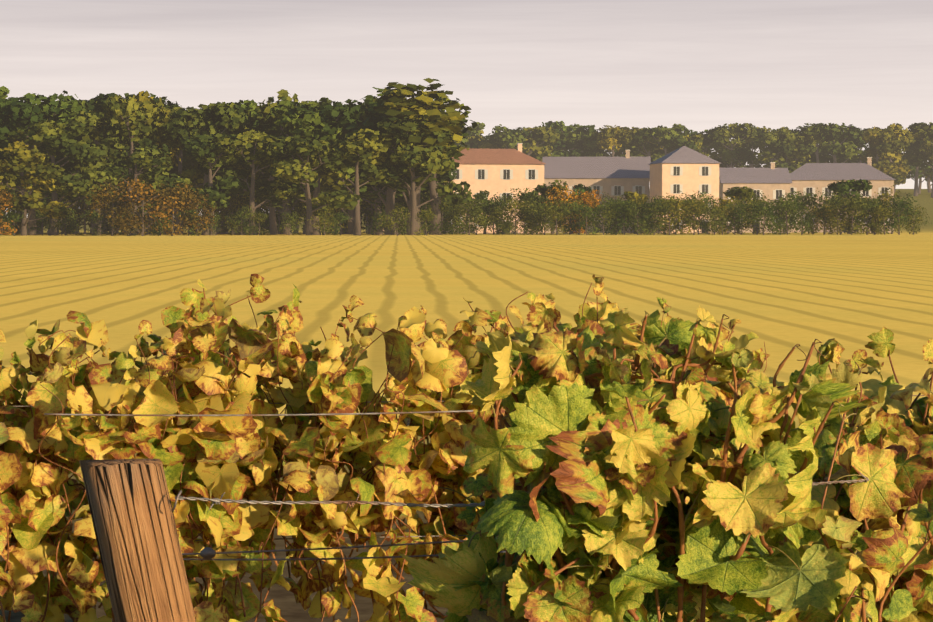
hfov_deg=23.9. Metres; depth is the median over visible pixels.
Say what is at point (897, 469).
vine leaves
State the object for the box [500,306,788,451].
vine leaves
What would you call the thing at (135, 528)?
fence post
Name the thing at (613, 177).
house
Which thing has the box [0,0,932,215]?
sky
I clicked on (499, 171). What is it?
cream house
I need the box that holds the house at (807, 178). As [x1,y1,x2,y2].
[790,157,894,232]
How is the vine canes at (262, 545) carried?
on the ground
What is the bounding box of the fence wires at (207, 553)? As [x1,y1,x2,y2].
[44,410,868,560]
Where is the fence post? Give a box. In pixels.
[79,459,195,621]
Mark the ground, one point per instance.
(780, 295)
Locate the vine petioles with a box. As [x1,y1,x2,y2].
[438,311,932,621]
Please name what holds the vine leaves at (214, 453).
attached to the vine canes at (262, 545)
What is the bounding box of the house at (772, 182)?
[719,162,791,232]
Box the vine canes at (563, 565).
[478,315,932,621]
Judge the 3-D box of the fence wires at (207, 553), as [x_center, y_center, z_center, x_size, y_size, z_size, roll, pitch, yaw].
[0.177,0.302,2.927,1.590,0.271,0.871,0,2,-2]
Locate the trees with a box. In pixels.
[0,78,932,235]
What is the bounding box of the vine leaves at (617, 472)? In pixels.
[397,293,869,621]
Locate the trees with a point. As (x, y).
(370, 129)
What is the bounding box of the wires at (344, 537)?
[0,395,924,544]
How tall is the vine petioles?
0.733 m
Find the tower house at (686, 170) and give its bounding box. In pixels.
[647,146,720,232]
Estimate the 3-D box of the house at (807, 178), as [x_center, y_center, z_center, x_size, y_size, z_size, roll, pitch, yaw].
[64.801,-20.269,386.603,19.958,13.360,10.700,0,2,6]
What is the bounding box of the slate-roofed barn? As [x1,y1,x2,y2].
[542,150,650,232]
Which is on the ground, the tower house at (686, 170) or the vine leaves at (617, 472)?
the tower house at (686, 170)
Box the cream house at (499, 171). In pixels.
[448,143,545,232]
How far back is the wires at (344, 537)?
5.52 m
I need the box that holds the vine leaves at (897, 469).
[756,326,932,621]
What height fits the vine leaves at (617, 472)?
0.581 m
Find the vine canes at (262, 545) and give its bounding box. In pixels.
[0,283,766,621]
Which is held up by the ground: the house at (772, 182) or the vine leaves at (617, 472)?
the house at (772, 182)
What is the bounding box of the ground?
[0,189,932,621]
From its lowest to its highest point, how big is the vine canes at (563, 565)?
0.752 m
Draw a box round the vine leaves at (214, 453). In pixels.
[0,273,769,621]

